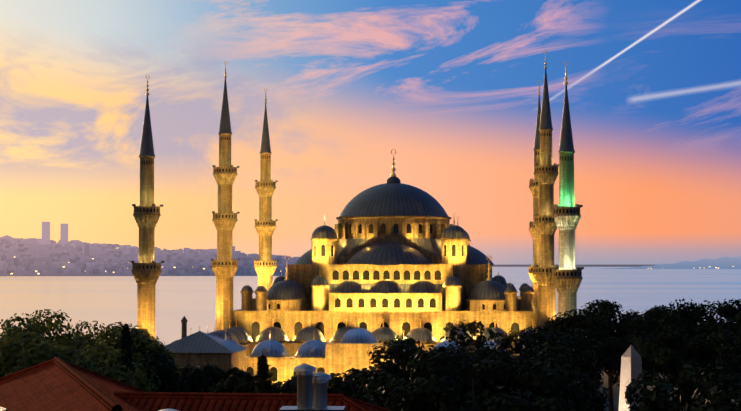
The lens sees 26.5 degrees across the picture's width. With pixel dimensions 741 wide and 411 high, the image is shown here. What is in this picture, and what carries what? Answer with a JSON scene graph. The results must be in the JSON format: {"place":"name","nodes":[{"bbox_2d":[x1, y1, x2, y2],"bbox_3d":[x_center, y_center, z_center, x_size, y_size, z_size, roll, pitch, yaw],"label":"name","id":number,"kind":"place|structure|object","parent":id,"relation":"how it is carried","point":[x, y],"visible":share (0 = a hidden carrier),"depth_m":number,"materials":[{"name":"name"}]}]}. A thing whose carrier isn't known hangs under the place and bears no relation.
{"place":"outdoors","nodes":[
{"label":"outdoors","id":0,"kind":"place"},
{"bbox_2d":[0,235,297,275],"bbox_3d":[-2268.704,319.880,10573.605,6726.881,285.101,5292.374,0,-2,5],"label":"shore land","id":1,"kind":"structure","parent":0,"point":[35,246],"depth_m":9520.52,"materials":[{"name":"grey"}]},
{"bbox_2d":[0,222,299,274],"bbox_3d":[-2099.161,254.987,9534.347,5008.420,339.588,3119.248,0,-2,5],"label":"distant city","id":2,"kind":"object","parent":1,"relation":"on","point":[53,262],"visible":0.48,"depth_m":9297.31},
{"bbox_2d":[164,316,247,381],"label":"building","id":3,"kind":"structure","parent":0,"point":[199,348],"depth_m":244.44,"materials":[{"name":"stone"}]},
{"bbox_2d":[171,319,545,387],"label":"mosque courtyard","id":4,"kind":"structure","parent":0,"point":[343,349],"depth_m":259.28,"materials":[{"name":"stone"}]},
{"bbox_2d":[0,267,740,344],"bbox_3d":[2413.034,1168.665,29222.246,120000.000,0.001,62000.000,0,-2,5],"label":"sea","id":5,"kind":"structure","parent":0,"point":[106,300],"depth_m":3402.66,"materials":[{"name":"blue"}]},
{"bbox_2d":[0,0,740,266],"label":"sky","id":6,"kind":"structure","parent":0,"point":[451,87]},
{"bbox_2d":[233,149,537,345],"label":"mosque","id":7,"kind":"structure","parent":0,"point":[395,255],"depth_m":324.31,"materials":[{"name":"stone"}]},
{"bbox_2d":[598,369,737,410],"bbox_3d":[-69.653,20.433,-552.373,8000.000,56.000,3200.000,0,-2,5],"label":"ground","id":8,"kind":"structure","parent":0,"point":[616,390],"depth_m":318.14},
{"bbox_2d":[0,328,42,372],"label":"tree","id":9,"kind":"object","parent":8,"relation":"on","point":[8,332],"visible":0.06,"depth_m":167.84,"materials":[{"name":"green plant"}]},
{"bbox_2d":[0,331,45,376],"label":"tree","id":10,"kind":"object","parent":8,"relation":"on","point":[9,350],"visible":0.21,"depth_m":143.52,"materials":[{"name":"green plant"}]},
{"bbox_2d":[0,313,63,350],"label":"tree","id":11,"kind":"object","parent":8,"relation":"on","point":[8,322],"visible":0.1,"depth_m":180.67,"materials":[{"name":"green plant"}]},
{"bbox_2d":[1,309,87,344],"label":"tree","id":12,"kind":"object","parent":8,"relation":"on","point":[53,316],"visible":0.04,"depth_m":200.99,"materials":[{"name":"green plant"}]},
{"bbox_2d":[5,337,84,375],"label":"tree","id":13,"kind":"object","parent":8,"relation":"on","point":[27,363],"visible":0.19,"depth_m":136.68,"materials":[{"name":"green plant"}]},
{"bbox_2d":[7,315,118,362],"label":"tree","id":14,"kind":"object","parent":8,"relation":"on","point":[43,330],"visible":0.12,"depth_m":175.16,"materials":[{"name":"green plant"}]},
{"bbox_2d":[0,339,143,389],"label":"tree","id":15,"kind":"object","parent":8,"relation":"on","point":[115,354],"visible":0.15,"depth_m":146.04,"materials":[{"name":"green plant"}]},
{"bbox_2d":[0,357,147,410],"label":"roof","id":16,"kind":"structure","parent":8,"relation":"on","point":[56,384],"depth_m":45.96,"materials":[{"name":"red tile"}]},
{"bbox_2d":[47,320,141,354],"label":"tree","id":17,"kind":"object","parent":8,"relation":"on","point":[85,326],"visible":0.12,"depth_m":198.06,"materials":[{"name":"green plant"}]},
{"bbox_2d":[64,350,160,391],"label":"tree","id":18,"kind":"object","parent":8,"relation":"on","point":[117,373],"visible":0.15,"depth_m":136.67,"materials":[{"name":"green plant"}]},
{"bbox_2d":[66,322,180,385],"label":"tree","id":19,"kind":"object","parent":8,"relation":"on","point":[140,340],"visible":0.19,"depth_m":170.86,"materials":[{"name":"green plant"}]},
{"bbox_2d":[117,324,133,379],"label":"tree","id":20,"kind":"object","parent":8,"relation":"on","point":[126,343],"visible":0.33,"depth_m":147.59,"materials":[{"name":"green plant"}]},
{"bbox_2d":[131,75,163,344],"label":"minaret","id":21,"kind":"object","parent":8,"relation":"on","point":[146,270],"visible":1,"depth_m":259.74,"materials":[{"name":"stone"}]},
{"bbox_2d":[131,350,190,391],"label":"tree","id":22,"kind":"object","parent":8,"relation":"on","point":[165,369],"visible":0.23,"depth_m":157.05,"materials":[{"name":"green plant"}]},
{"bbox_2d":[141,355,210,392],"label":"tree","id":23,"kind":"object","parent":8,"relation":"on","point":[197,382],"visible":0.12,"depth_m":166.35,"materials":[{"name":"green plant"}]},
{"bbox_2d":[178,363,219,379],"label":"tree","id":24,"kind":"object","parent":8,"relation":"on","point":[185,370],"depth_m":186.22,"materials":[{"name":"green plant"}]},
{"bbox_2d":[180,363,256,392],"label":"tree","id":25,"kind":"object","parent":8,"relation":"on","point":[216,374],"visible":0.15,"depth_m":172.55,"materials":[{"name":"green plant"}]},
{"bbox_2d":[211,61,239,331],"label":"minaret","id":26,"kind":"object","parent":8,"relation":"on","point":[224,266],"visible":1,"depth_m":319.56,"materials":[{"name":"stone"}]},
{"bbox_2d":[207,372,275,392],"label":"tree","id":27,"kind":"object","parent":8,"relation":"on","point":[242,383],"visible":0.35,"depth_m":147.74,"materials":[{"name":"green plant"}]},
{"bbox_2d":[113,392,391,410],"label":"roof","id":28,"kind":"structure","parent":8,"relation":"on","point":[181,401],"depth_m":43.59,"materials":[{"name":"red tile"}]},
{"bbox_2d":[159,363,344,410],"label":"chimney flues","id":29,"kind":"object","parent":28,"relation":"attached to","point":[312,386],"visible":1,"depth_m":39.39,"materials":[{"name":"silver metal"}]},
{"bbox_2d":[254,352,273,392],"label":"tree","id":30,"kind":"object","parent":8,"relation":"on","point":[264,380],"visible":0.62,"depth_m":128.81,"materials":[{"name":"green plant"}]},
{"bbox_2d":[254,89,278,290],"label":"minaret","id":31,"kind":"object","parent":8,"relation":"on","point":[265,266],"visible":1,"depth_m":374.74,"materials":[{"name":"stone"}]},
{"bbox_2d":[272,375,296,392],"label":"tree","id":32,"kind":"object","parent":8,"relation":"on","point":[288,386],"visible":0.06,"depth_m":146.75,"materials":[{"name":"green plant"}]},
{"bbox_2d":[327,372,366,399],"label":"tree","id":33,"kind":"object","parent":8,"relation":"on","point":[335,384],"visible":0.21,"depth_m":137.27,"materials":[{"name":"green plant"}]},
{"bbox_2d":[340,368,379,391],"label":"tree","id":34,"kind":"object","parent":8,"relation":"on","point":[349,377],"visible":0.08,"depth_m":148.37,"materials":[{"name":"green plant"}]},
{"bbox_2d":[342,361,415,395],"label":"tree","id":35,"kind":"object","parent":8,"relation":"on","point":[402,372],"visible":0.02,"depth_m":148.47,"materials":[{"name":"green plant"}]},
{"bbox_2d":[362,367,432,400],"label":"tree","id":36,"kind":"object","parent":8,"relation":"on","point":[380,379],"visible":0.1,"depth_m":122.15,"materials":[{"name":"green plant"}]},
{"bbox_2d":[349,335,477,398],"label":"tree","id":37,"kind":"object","parent":8,"relation":"on","point":[397,348],"visible":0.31,"depth_m":145.96,"materials":[{"name":"green plant"}]},
{"bbox_2d":[361,346,489,410],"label":"tree","id":38,"kind":"object","parent":8,"relation":"on","point":[442,366],"visible":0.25,"depth_m":113.06,"materials":[{"name":"green plant"}]},
{"bbox_2d":[374,374,568,410],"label":"tree","id":39,"kind":"object","parent":8,"relation":"on","point":[433,392],"visible":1,"depth_m":106.89,"materials":[{"name":"green plant"}]},
{"bbox_2d":[399,320,543,367],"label":"tree","id":40,"kind":"object","parent":8,"relation":"on","point":[460,337],"visible":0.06,"depth_m":159.49,"materials":[{"name":"green plant"}]},
{"bbox_2d":[447,328,583,407],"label":"tree","id":41,"kind":"object","parent":8,"relation":"on","point":[506,341],"visible":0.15,"depth_m":145.82,"materials":[{"name":"green plant"}]},
{"bbox_2d":[452,352,594,410],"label":"tree","id":42,"kind":"object","parent":8,"relation":"on","point":[533,378],"visible":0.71,"depth_m":115.71,"materials":[{"name":"green plant"}]},
{"bbox_2d":[528,81,540,307],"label":"minaret","id":43,"kind":"object","parent":8,"relation":"on","point":[534,186],"visible":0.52,"depth_m":369.68,"materials":[{"name":"stone"}]},
{"bbox_2d":[532,50,558,327],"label":"minaret","id":44,"kind":"object","parent":8,"relation":"on","point":[546,173],"visible":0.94,"depth_m":314.26,"materials":[{"name":"stone"}]},
{"bbox_2d":[482,361,609,410],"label":"tree","id":45,"kind":"object","parent":8,"relation":"on","point":[599,398],"visible":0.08,"depth_m":122.56,"materials":[{"name":"green plant"}]},
{"bbox_2d":[513,327,602,391],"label":"tree","id":46,"kind":"object","parent":8,"relation":"on","point":[586,364],"visible":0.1,"depth_m":161.94,"materials":[{"name":"green plant"}]},
{"bbox_2d":[552,62,583,360],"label":"minaret","id":47,"kind":"object","parent":8,"relation":"on","point":[567,277],"visible":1,"depth_m":254.18,"materials":[{"name":"stone"}]},
{"bbox_2d":[524,309,630,369],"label":"tree","id":48,"kind":"object","parent":8,"relation":"on","point":[568,323],"visible":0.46,"depth_m":229.70,"materials":[{"name":"green plant"}]},
{"bbox_2d":[565,326,651,393],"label":"tree","id":49,"kind":"object","parent":8,"relation":"on","point":[605,350],"visible":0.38,"depth_m":208.88,"materials":[{"name":"green plant"}]},
{"bbox_2d":[576,299,642,410],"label":"tree","id":50,"kind":"object","parent":8,"relation":"on","point":[606,308],"visible":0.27,"depth_m":237.78,"materials":[{"name":"green plant"}]},
{"bbox_2d":[618,345,643,410],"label":"obelisk of theodosius","id":51,"kind":"object","parent":8,"relation":"on","point":[631,364],"visible":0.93,"depth_m":195.33,"materials":[{"name":"stone"}]},
{"bbox_2d":[590,305,701,385],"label":"tree","id":52,"kind":"object","parent":8,"relation":"on","point":[654,310],"visible":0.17,"depth_m":233.92,"materials":[{"name":"green plant"}]},
{"bbox_2d":[609,322,704,392],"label":"tree","id":53,"kind":"object","parent":8,"relation":"on","point":[655,355],"visible":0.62,"depth_m":206.88,"materials":[{"name":"green plant"}]},
{"bbox_2d":[624,360,732,410],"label":"tree","id":54,"kind":"object","parent":8,"relation":"on","point":[657,397],"visible":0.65,"depth_m":101.13,"materials":[{"name":"green plant"}]},
{"bbox_2d":[621,298,739,408],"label":"tree","id":55,"kind":"object","parent":8,"relation":"on","point":[653,326],"visible":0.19,"depth_m":225.29,"materials":[{"name":"green plant"}]},
{"bbox_2d":[669,328,740,399],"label":"tree","id":56,"kind":"object","parent":8,"relation":"on","point":[730,349],"visible":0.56,"depth_m":204.26,"materials":[{"name":"green plant"}]},
{"bbox_2d":[672,298,740,338],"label":"tree","id":57,"kind":"object","parent":8,"relation":"on","point":[727,310],"visible":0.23,"depth_m":230.60,"materials":[{"name":"green plant"}]},
{"bbox_2d":[680,363,740,410],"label":"tree","id":58,"kind":"object","parent":8,"relation":"on","point":[723,397],"visible":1,"depth_m":91.80,"materials":[{"name":"green plant"}]},
{"bbox_2d":[690,313,740,366],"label":"tree","id":59,"kind":"object","parent":8,"relation":"on","point":[704,328],"visible":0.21,"depth_m":223.64,"materials":[{"name":"green plant"}]},
{"bbox_2d":[601,256,740,268],"bbox_3d":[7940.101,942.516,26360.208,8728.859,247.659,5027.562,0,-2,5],"label":"coast","id":60,"kind":"structure","parent":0,"point":[727,263],"depth_m":26084.57}
]}

